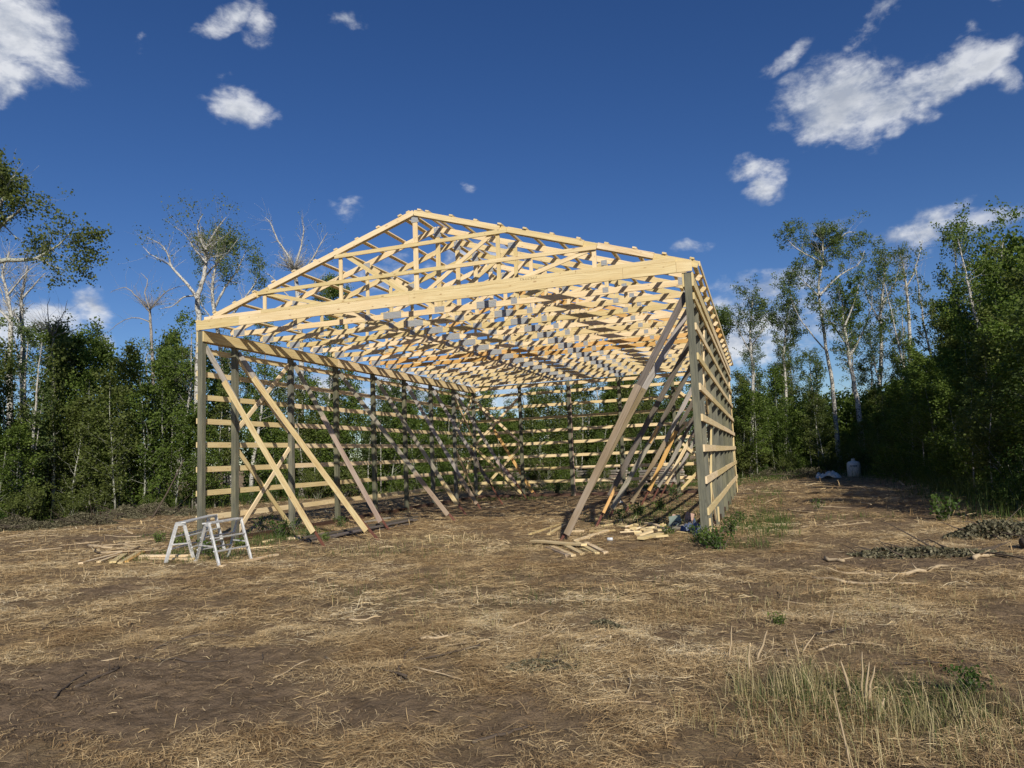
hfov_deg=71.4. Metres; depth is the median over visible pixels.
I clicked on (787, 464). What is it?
bush
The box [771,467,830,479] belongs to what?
brush heap
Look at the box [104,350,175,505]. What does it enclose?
aspen sapling
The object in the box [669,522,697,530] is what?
loose board
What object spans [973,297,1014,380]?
aspen sapling
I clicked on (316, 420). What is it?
aspen sapling
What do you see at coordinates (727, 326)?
birch tree
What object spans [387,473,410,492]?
bush
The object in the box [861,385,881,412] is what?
aspen sapling
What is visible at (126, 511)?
brush heap
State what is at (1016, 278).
aspen sapling
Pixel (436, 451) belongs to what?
aspen sapling
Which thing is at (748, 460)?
bush
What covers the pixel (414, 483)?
bush
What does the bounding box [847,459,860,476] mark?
water tank
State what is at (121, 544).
stick
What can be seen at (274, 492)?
bush
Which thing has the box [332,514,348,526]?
weed
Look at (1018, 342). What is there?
aspen sapling
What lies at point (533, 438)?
aspen sapling
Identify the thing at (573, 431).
aspen sapling
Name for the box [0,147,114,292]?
birch tree
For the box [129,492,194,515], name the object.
brush heap
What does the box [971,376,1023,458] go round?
aspen sapling
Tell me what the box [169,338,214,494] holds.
aspen sapling
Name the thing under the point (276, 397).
aspen sapling
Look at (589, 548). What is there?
loose board
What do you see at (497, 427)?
aspen sapling
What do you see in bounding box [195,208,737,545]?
barn frame
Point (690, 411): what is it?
aspen sapling
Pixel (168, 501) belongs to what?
bush
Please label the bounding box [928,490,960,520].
weed
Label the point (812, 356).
aspen tree
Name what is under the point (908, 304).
birch tree
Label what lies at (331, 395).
aspen tree
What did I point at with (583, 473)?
lumber stack
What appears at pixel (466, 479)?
bush
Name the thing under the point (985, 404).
aspen sapling
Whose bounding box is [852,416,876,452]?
aspen sapling
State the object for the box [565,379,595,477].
aspen sapling
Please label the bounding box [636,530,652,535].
loose board
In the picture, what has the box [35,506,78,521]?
brush heap
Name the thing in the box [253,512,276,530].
weed
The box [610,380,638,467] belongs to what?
aspen sapling
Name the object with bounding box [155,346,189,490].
aspen sapling
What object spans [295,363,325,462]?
aspen sapling
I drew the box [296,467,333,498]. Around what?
bush
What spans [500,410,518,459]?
aspen sapling
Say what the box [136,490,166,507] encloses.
bush
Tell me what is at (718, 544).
weed
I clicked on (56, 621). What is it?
fallen branch
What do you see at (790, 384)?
aspen sapling
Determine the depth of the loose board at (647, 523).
17.45 m
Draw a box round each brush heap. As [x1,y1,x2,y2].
[0,510,62,531]
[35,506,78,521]
[48,495,127,526]
[92,500,157,519]
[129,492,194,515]
[167,503,213,515]
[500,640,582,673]
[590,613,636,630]
[742,463,790,477]
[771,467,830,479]
[840,538,941,556]
[860,519,1023,558]
[940,505,1023,542]
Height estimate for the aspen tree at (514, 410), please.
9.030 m
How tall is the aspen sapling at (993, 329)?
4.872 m
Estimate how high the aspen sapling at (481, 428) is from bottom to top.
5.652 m
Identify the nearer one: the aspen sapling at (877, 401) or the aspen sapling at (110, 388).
the aspen sapling at (110, 388)
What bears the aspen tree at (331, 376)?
on the ground at (144, 711)
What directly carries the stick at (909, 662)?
on the ground at (144, 711)
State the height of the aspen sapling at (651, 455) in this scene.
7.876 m
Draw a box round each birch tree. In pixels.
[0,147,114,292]
[0,236,49,490]
[0,247,67,499]
[12,329,58,516]
[24,293,85,506]
[106,263,189,493]
[118,189,248,507]
[128,337,177,499]
[188,218,274,501]
[217,328,254,484]
[251,199,345,496]
[312,272,353,494]
[380,347,400,490]
[708,304,735,352]
[716,273,786,476]
[762,295,809,469]
[769,210,883,470]
[804,265,881,444]
[844,240,911,391]
[884,235,932,361]
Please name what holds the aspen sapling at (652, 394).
on the ground at (144, 711)
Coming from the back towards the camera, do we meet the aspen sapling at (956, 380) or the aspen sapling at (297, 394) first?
the aspen sapling at (297, 394)
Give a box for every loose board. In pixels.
[78,552,122,564]
[97,554,119,562]
[109,553,127,562]
[117,552,138,563]
[125,551,145,561]
[138,557,192,559]
[139,554,190,556]
[219,554,278,566]
[364,517,390,522]
[528,522,565,534]
[530,540,586,545]
[545,546,569,556]
[547,524,566,534]
[549,545,575,556]
[562,545,584,554]
[574,529,608,540]
[574,541,599,553]
[584,542,608,553]
[616,525,636,528]
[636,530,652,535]
[637,532,663,539]
[642,527,661,530]
[644,522,673,527]
[653,524,667,531]
[653,535,668,537]
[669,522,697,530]
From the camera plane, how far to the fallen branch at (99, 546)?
18.32 m
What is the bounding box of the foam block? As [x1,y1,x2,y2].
[684,512,693,520]
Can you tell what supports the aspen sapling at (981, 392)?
on the ground at (144, 711)
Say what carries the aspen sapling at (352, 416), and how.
on the ground at (144, 711)
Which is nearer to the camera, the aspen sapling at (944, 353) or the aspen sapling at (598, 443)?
the aspen sapling at (944, 353)
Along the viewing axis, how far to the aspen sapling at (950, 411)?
24.09 m
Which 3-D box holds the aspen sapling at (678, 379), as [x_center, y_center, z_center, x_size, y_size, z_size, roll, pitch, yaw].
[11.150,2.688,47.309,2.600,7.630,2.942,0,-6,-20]
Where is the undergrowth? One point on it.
(520, 487)
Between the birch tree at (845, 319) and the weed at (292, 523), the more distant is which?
the birch tree at (845, 319)
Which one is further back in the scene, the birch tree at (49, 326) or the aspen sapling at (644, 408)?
the aspen sapling at (644, 408)
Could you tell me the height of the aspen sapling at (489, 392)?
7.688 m
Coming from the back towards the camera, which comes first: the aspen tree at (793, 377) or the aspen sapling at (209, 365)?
the aspen tree at (793, 377)
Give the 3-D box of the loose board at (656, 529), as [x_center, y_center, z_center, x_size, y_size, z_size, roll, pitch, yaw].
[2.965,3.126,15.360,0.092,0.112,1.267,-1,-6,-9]
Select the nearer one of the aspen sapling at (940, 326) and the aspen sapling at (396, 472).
the aspen sapling at (940, 326)
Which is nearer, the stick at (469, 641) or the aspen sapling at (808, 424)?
the stick at (469, 641)
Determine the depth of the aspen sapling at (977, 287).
34.18 m
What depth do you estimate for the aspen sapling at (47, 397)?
29.86 m
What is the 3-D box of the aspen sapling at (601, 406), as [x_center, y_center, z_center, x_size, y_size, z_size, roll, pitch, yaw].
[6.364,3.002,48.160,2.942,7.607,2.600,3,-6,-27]
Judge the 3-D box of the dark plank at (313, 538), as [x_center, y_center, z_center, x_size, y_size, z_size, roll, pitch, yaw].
[-4.069,4.102,20.230,0.140,0.046,5.228,-5,-6,23]
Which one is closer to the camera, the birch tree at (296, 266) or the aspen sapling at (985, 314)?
the aspen sapling at (985, 314)
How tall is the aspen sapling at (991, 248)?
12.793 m
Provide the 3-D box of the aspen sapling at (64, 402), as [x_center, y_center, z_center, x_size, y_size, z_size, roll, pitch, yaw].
[-21.450,1.672,33.766,2.738,9.576,3.098,-4,-8,8]
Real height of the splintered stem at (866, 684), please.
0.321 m
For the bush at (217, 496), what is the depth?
36.32 m
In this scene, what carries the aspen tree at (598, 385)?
on the ground at (144, 711)
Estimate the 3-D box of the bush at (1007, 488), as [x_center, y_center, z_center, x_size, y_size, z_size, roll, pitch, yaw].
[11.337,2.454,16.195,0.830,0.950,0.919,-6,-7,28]
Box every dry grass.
[195,509,1023,767]
[833,690,850,767]
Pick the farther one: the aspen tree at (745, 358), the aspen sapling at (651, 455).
the aspen tree at (745, 358)
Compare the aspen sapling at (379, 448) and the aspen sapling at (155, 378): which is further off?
the aspen sapling at (379, 448)
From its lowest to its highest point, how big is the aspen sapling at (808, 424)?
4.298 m
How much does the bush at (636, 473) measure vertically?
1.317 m
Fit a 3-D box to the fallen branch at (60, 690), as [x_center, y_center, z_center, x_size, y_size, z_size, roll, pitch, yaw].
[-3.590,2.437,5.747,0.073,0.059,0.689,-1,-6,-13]
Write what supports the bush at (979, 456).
on the ground at (144, 711)
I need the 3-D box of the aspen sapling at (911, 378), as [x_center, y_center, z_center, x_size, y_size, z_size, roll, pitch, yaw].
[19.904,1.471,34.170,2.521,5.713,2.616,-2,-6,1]
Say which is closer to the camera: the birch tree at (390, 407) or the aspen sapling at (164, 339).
the aspen sapling at (164, 339)
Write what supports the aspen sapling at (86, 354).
on the ground at (144, 711)
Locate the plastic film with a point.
(683, 528)
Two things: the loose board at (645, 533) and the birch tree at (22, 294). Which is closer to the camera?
the loose board at (645, 533)
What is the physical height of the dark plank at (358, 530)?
0.045 m
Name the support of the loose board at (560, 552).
on the ground at (144, 711)
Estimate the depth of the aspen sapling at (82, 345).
34.92 m
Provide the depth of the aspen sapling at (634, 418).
47.62 m
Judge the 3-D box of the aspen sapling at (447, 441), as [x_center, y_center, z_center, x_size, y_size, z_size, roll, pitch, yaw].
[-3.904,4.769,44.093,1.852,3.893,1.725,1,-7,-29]
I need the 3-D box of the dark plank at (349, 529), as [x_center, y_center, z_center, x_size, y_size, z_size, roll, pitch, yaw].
[-3.983,4.095,20.719,0.140,0.050,5.133,-5,-6,20]
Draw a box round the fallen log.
[1018,538,1023,547]
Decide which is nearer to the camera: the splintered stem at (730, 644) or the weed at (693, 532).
the splintered stem at (730, 644)
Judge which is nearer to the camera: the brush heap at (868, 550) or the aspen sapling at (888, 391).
the brush heap at (868, 550)
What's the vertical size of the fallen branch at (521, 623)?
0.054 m
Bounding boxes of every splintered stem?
[728,626,731,658]
[748,644,749,670]
[756,631,766,659]
[801,634,814,653]
[840,660,851,696]
[860,656,863,692]
[864,662,869,699]
[868,667,874,700]
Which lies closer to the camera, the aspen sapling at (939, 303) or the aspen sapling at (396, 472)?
the aspen sapling at (939, 303)
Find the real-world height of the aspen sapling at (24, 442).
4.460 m
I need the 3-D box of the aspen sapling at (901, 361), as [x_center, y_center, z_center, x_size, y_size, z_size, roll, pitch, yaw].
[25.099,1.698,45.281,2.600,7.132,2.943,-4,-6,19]
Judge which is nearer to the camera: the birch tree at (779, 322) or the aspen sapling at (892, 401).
the aspen sapling at (892, 401)
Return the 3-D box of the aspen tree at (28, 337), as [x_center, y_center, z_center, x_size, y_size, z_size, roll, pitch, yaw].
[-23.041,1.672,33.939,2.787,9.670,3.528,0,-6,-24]
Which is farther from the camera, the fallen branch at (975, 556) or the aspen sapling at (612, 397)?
the aspen sapling at (612, 397)
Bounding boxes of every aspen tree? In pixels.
[0,300,42,486]
[1,315,51,517]
[23,309,106,512]
[148,306,213,505]
[229,322,283,502]
[304,317,352,495]
[317,352,356,494]
[381,364,419,473]
[416,370,449,484]
[463,377,497,448]
[504,374,535,426]
[521,361,559,437]
[578,378,601,442]
[580,365,608,464]
[656,354,690,474]
[732,345,774,391]
[769,336,805,407]
[770,349,811,402]
[794,347,827,397]
[827,315,868,401]
[848,324,897,393]
[853,333,887,395]
[870,250,917,378]
[878,293,916,377]
[898,242,945,354]
[929,220,986,347]
[940,200,1006,347]
[952,195,1023,305]
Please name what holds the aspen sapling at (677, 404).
on the ground at (144, 711)
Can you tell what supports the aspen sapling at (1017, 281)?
on the ground at (144, 711)
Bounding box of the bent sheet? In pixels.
[668,514,681,525]
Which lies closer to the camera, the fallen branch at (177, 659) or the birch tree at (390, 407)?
the fallen branch at (177, 659)
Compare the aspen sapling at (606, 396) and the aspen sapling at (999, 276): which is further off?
the aspen sapling at (606, 396)
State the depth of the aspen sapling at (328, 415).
41.91 m
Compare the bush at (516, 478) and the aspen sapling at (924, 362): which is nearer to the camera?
the aspen sapling at (924, 362)
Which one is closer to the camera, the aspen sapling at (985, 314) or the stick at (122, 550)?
the stick at (122, 550)
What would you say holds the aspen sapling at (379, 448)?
on the ground at (144, 711)
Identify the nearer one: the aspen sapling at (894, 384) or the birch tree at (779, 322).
the aspen sapling at (894, 384)
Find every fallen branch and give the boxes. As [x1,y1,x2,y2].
[42,615,76,629]
[53,672,86,698]
[74,660,119,687]
[82,527,159,529]
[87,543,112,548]
[103,534,142,536]
[117,527,132,533]
[134,656,226,662]
[152,633,253,652]
[349,616,380,620]
[397,647,415,683]
[421,631,451,639]
[471,724,532,743]
[512,609,552,627]
[539,616,565,639]
[570,698,650,703]
[684,647,719,656]
[787,509,813,512]
[811,572,917,585]
[818,641,856,650]
[823,556,852,561]
[825,567,898,576]
[900,563,949,575]
[969,549,994,559]
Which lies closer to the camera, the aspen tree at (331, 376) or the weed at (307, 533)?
the weed at (307, 533)
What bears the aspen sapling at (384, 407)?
on the ground at (144, 711)
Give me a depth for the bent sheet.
17.69 m
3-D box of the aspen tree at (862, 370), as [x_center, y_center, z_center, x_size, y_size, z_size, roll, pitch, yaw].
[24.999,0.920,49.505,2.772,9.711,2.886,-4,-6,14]
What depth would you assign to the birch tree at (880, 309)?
48.93 m
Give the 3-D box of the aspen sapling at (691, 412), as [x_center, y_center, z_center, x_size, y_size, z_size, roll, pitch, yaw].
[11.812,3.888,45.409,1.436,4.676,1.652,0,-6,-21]
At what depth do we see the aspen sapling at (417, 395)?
48.77 m
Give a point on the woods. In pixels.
(846, 402)
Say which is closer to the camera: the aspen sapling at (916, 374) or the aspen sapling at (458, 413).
the aspen sapling at (916, 374)
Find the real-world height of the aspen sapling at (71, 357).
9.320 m
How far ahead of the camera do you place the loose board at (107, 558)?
15.16 m
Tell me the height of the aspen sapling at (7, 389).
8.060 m
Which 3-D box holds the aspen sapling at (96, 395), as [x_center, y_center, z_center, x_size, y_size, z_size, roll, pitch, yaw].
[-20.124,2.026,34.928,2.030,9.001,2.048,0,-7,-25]
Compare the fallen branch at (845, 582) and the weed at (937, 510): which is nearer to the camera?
the fallen branch at (845, 582)
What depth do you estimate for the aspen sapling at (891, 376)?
48.44 m
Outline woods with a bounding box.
[0,384,930,512]
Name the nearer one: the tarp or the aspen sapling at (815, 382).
the tarp
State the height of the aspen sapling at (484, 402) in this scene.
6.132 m
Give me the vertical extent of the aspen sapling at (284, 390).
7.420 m
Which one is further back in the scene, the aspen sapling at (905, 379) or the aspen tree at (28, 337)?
the aspen sapling at (905, 379)
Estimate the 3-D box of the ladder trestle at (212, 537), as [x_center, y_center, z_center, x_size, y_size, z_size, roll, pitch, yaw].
[-5.744,3.138,14.130,0.933,0.864,1.812,-3,-6,8]
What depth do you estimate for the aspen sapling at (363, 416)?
45.78 m
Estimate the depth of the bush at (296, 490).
40.34 m
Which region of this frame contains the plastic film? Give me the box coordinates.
[680,518,700,531]
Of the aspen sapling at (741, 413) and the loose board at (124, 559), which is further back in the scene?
the aspen sapling at (741, 413)
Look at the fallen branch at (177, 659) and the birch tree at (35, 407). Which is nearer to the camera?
the fallen branch at (177, 659)
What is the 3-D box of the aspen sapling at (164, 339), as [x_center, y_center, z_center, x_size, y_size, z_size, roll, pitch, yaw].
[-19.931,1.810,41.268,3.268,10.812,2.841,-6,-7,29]
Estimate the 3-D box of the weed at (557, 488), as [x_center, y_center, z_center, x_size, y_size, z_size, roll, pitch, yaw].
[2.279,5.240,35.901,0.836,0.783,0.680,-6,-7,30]
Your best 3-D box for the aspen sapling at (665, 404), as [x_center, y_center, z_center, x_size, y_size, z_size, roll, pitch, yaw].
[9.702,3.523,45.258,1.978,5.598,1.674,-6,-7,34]
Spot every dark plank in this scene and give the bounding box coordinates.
[302,521,397,537]
[304,523,411,542]
[307,519,417,539]
[320,516,418,534]
[330,519,415,535]
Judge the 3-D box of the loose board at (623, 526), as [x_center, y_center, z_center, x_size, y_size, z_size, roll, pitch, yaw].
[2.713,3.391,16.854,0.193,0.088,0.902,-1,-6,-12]
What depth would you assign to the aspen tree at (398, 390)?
46.51 m
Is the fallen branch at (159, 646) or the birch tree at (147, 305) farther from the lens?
the birch tree at (147, 305)
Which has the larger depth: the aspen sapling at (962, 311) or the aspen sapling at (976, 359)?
the aspen sapling at (962, 311)
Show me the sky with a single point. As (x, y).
(698, 129)
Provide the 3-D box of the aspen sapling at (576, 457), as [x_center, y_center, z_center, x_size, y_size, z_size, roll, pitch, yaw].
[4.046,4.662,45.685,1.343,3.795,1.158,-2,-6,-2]
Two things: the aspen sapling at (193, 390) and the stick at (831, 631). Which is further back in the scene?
the aspen sapling at (193, 390)
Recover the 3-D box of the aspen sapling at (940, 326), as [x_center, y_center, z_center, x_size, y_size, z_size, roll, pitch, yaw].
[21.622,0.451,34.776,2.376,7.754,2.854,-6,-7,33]
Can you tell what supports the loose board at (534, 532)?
on the ground at (144, 711)
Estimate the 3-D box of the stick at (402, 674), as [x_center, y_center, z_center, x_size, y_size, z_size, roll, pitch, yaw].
[-1.004,2.282,5.666,0.071,0.035,0.533,3,-11,-42]
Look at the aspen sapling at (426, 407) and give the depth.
47.00 m
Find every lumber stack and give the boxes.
[575,470,629,484]
[638,470,655,484]
[650,466,686,484]
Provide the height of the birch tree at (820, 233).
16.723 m
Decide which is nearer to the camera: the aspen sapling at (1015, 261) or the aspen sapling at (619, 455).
the aspen sapling at (1015, 261)
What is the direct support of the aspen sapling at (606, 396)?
on the ground at (144, 711)
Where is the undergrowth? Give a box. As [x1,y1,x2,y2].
[41,450,1023,521]
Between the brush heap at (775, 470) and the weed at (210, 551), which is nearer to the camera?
the weed at (210, 551)
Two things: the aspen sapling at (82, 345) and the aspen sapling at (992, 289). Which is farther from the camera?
the aspen sapling at (82, 345)
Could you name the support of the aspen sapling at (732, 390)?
on the ground at (144, 711)
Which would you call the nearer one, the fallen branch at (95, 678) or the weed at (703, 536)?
the fallen branch at (95, 678)
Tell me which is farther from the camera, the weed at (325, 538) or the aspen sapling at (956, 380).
the aspen sapling at (956, 380)
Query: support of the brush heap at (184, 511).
on the ground at (144, 711)
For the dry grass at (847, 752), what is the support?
on the ground at (144, 711)
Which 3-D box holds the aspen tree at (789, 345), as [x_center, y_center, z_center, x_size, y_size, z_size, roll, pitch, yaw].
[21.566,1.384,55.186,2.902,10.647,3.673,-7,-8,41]
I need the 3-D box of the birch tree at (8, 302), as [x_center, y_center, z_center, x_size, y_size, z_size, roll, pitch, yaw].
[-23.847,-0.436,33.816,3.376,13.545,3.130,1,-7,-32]
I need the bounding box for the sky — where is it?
[0,0,1023,469]
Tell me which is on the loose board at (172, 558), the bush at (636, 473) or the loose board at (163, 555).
the loose board at (163, 555)
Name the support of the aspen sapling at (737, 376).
on the ground at (144, 711)
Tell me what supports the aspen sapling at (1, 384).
on the ground at (144, 711)
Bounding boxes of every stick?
[18,547,61,552]
[59,541,99,545]
[94,546,140,555]
[101,548,161,552]
[103,542,142,545]
[124,537,170,542]
[273,659,310,677]
[370,665,407,676]
[412,666,462,679]
[414,644,479,660]
[444,639,489,645]
[813,627,851,633]
[824,522,868,526]
[851,641,885,645]
[893,662,927,663]
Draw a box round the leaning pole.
[151,459,183,517]
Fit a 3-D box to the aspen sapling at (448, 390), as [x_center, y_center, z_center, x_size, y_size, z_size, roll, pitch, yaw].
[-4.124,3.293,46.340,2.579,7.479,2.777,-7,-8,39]
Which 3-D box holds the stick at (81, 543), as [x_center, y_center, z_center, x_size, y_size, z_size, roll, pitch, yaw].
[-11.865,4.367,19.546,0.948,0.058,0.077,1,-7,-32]
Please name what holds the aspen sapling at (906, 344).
on the ground at (144, 711)
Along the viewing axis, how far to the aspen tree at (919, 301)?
43.52 m
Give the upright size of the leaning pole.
2.466 m
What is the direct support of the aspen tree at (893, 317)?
on the ground at (144, 711)
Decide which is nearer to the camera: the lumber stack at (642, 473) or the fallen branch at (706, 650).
the fallen branch at (706, 650)
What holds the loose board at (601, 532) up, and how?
on the ground at (144, 711)
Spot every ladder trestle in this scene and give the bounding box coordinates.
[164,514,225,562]
[194,517,251,565]
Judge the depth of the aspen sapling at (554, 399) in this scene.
46.43 m
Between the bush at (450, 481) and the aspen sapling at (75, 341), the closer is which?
the aspen sapling at (75, 341)
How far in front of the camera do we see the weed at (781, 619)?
6.82 m
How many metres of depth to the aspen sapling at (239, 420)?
41.09 m
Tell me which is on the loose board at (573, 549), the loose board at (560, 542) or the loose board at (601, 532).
the loose board at (560, 542)
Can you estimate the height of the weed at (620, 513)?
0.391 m
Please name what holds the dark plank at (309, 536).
on the dark plank
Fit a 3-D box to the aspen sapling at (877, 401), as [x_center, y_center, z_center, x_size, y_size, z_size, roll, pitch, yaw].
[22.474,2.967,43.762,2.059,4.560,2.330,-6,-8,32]
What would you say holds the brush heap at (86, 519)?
on the ground at (144, 711)
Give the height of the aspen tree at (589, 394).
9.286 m
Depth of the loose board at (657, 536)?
13.74 m
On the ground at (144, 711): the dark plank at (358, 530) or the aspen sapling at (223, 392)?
the aspen sapling at (223, 392)
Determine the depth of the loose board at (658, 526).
15.97 m
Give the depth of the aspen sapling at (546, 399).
48.56 m
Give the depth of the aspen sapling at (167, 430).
38.65 m
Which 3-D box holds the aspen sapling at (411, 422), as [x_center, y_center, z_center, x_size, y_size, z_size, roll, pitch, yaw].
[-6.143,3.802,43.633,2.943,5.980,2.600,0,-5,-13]
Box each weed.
[152,530,166,541]
[168,530,195,547]
[193,535,222,556]
[233,535,247,547]
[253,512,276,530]
[267,517,292,537]
[283,515,302,533]
[302,525,319,537]
[318,531,329,540]
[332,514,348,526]
[548,482,564,493]
[614,507,627,518]
[629,502,645,514]
[651,497,665,509]
[660,525,674,535]
[665,485,687,502]
[685,523,707,542]
[697,525,722,548]
[699,524,737,550]
[719,513,741,531]
[729,511,746,522]
[767,611,786,624]
[809,497,825,510]
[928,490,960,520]
[940,658,992,694]
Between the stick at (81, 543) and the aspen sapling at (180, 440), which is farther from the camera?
the aspen sapling at (180, 440)
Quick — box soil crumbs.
[0,536,1022,767]
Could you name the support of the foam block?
on the ground at (144, 711)
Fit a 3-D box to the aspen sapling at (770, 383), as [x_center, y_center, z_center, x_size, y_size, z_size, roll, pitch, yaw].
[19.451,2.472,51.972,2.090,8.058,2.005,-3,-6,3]
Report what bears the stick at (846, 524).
on the ground at (144, 711)
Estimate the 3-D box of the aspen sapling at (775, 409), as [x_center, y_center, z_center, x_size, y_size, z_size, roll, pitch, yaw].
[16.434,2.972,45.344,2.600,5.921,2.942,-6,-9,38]
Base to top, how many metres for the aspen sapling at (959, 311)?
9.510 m
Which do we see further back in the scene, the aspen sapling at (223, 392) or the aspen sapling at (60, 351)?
the aspen sapling at (223, 392)
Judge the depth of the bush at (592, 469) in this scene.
44.09 m
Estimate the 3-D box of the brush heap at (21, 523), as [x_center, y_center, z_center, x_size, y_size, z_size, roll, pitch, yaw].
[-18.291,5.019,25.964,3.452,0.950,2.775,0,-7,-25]
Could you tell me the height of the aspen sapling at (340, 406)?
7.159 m
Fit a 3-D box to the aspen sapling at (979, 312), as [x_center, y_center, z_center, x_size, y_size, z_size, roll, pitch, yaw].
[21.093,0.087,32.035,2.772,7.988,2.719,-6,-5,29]
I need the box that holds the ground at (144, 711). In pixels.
[0,453,1023,767]
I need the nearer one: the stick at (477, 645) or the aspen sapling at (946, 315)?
the stick at (477, 645)
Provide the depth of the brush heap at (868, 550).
10.82 m
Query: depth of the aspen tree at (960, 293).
31.96 m
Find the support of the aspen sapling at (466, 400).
on the ground at (144, 711)
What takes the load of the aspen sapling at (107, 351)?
on the ground at (144, 711)
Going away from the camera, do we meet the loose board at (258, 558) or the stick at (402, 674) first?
the stick at (402, 674)
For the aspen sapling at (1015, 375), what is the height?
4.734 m
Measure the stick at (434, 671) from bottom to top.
0.030 m
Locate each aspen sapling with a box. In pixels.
[0,336,34,486]
[0,368,17,485]
[0,419,50,515]
[0,423,27,512]
[10,386,59,517]
[13,327,86,495]
[17,315,100,509]
[23,332,90,508]
[25,329,86,509]
[37,392,107,509]
[40,326,98,473]
[55,330,120,512]
[60,323,110,493]
[68,332,105,513]
[76,365,144,508]
[82,336,124,512]
[82,338,155,505]
[83,315,126,508]
[87,335,149,504]
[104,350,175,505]
[115,352,155,505]
[130,323,189,492]
[131,345,191,492]
[136,324,192,472]
[143,338,184,482]
[147,353,181,488]
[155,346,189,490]
[155,405,213,506]
[157,342,214,505]
[168,400,222,507]
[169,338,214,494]
[181,349,229,488]
[205,424,230,506]
[206,387,241,505]
[207,347,230,503]
[207,350,230,487]
[217,415,245,504]
[219,373,247,497]
[227,390,277,501]
[239,367,268,486]
[246,385,287,499]
[256,366,286,475]
[270,428,301,482]
[274,380,306,459]
[282,374,313,497]
[294,378,350,496]
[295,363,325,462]
[297,411,333,496]
[308,399,364,490]
[324,379,355,488]
[325,384,357,495]
[339,383,371,494]
[341,371,386,485]
[355,409,383,489]
[367,386,394,492]
[376,378,408,490]
[377,389,393,489]
[377,403,413,491]
[382,378,401,489]
[389,398,435,488]
[391,389,424,480]
[397,383,425,484]
[415,393,446,468]
[420,388,460,490]
[422,423,452,486]
[434,380,470,470]
[436,390,465,470]
[436,430,463,484]
[445,391,471,488]
[450,385,482,476]
[457,402,498,481]
[475,386,504,467]
[478,398,502,463]
[483,414,516,473]
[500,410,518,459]
[501,416,527,464]
[505,421,532,480]
[516,396,554,465]
[518,420,556,484]
[519,387,554,466]
[523,387,546,454]
[537,386,560,472]
[544,385,577,479]
[552,419,573,479]
[556,387,590,469]
[563,379,589,469]
[564,431,584,475]
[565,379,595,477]
[585,430,609,470]
[586,376,624,469]
[588,376,628,457]
[601,376,632,469]
[608,430,628,463]
[609,374,643,467]
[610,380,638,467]
[617,383,646,467]
[624,390,660,469]
[625,416,650,463]
[635,374,666,459]
[638,380,662,461]
[652,395,675,462]
[655,371,693,459]
[663,398,691,453]
[681,376,706,459]
[687,411,707,456]
[730,369,767,452]
[731,370,758,431]
[731,384,743,472]
[732,383,756,470]
[732,401,759,476]
[733,389,781,472]
[747,386,790,471]
[748,370,773,466]
[749,363,803,466]
[764,364,783,406]
[767,363,793,404]
[771,361,801,436]
[772,411,806,465]
[796,391,840,471]
[797,404,822,472]
[800,357,833,471]
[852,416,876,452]
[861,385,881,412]
[864,396,889,442]
[866,392,899,447]
[874,382,930,454]
[877,391,929,468]
[879,375,904,439]
[880,377,930,452]
[884,354,913,440]
[885,358,904,384]
[893,375,957,468]
[895,373,913,433]
[899,333,923,361]
[900,364,950,460]
[901,361,945,449]
[901,391,933,463]
[902,346,959,447]
[909,344,967,453]
[923,374,979,476]
[924,361,990,456]
[926,293,958,357]
[927,314,964,381]
[934,301,968,414]
[934,335,964,454]
[935,314,988,434]
[940,283,972,336]
[940,293,974,333]
[949,322,998,414]
[950,375,988,489]
[953,327,999,427]
[955,252,999,343]
[958,313,1021,449]
[960,295,994,401]
[961,303,996,385]
[961,378,1002,435]
[963,347,1023,464]
[966,275,1010,420]
[966,375,1008,489]
[968,232,1013,318]
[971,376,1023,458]
[972,255,1011,321]
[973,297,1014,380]
[975,315,1023,463]
[984,237,1023,298]
[988,222,1023,303]
[988,289,1023,442]
[992,266,1023,406]
[993,351,1023,436]
[997,244,1023,331]
[997,297,1023,360]
[1002,262,1023,331]
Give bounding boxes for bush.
[0,481,52,519]
[0,508,7,529]
[3,488,52,520]
[49,488,93,517]
[73,478,128,514]
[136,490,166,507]
[162,490,183,508]
[180,486,209,508]
[205,483,222,506]
[239,484,258,503]
[256,474,282,501]
[280,488,299,500]
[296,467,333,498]
[324,458,369,496]
[363,482,379,494]
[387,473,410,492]
[398,462,430,492]
[435,468,453,491]
[463,474,478,490]
[478,464,545,486]
[483,467,504,488]
[508,475,518,487]
[519,453,562,486]
[553,464,580,485]
[581,459,615,483]
[626,467,640,482]
[681,457,696,475]
[736,440,771,476]
[758,464,769,472]
[771,452,801,473]
[794,454,816,471]
[816,451,844,471]
[925,439,971,486]
[941,432,1005,484]
[957,413,1023,483]
[977,440,1023,503]
[988,473,1023,510]
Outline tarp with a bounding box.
[816,470,841,477]
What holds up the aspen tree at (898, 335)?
on the ground at (144, 711)
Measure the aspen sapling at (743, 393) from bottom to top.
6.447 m
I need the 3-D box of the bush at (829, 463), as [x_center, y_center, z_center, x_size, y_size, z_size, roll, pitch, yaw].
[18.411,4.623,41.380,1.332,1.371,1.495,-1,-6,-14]
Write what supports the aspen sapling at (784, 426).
on the ground at (144, 711)
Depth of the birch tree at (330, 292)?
45.74 m

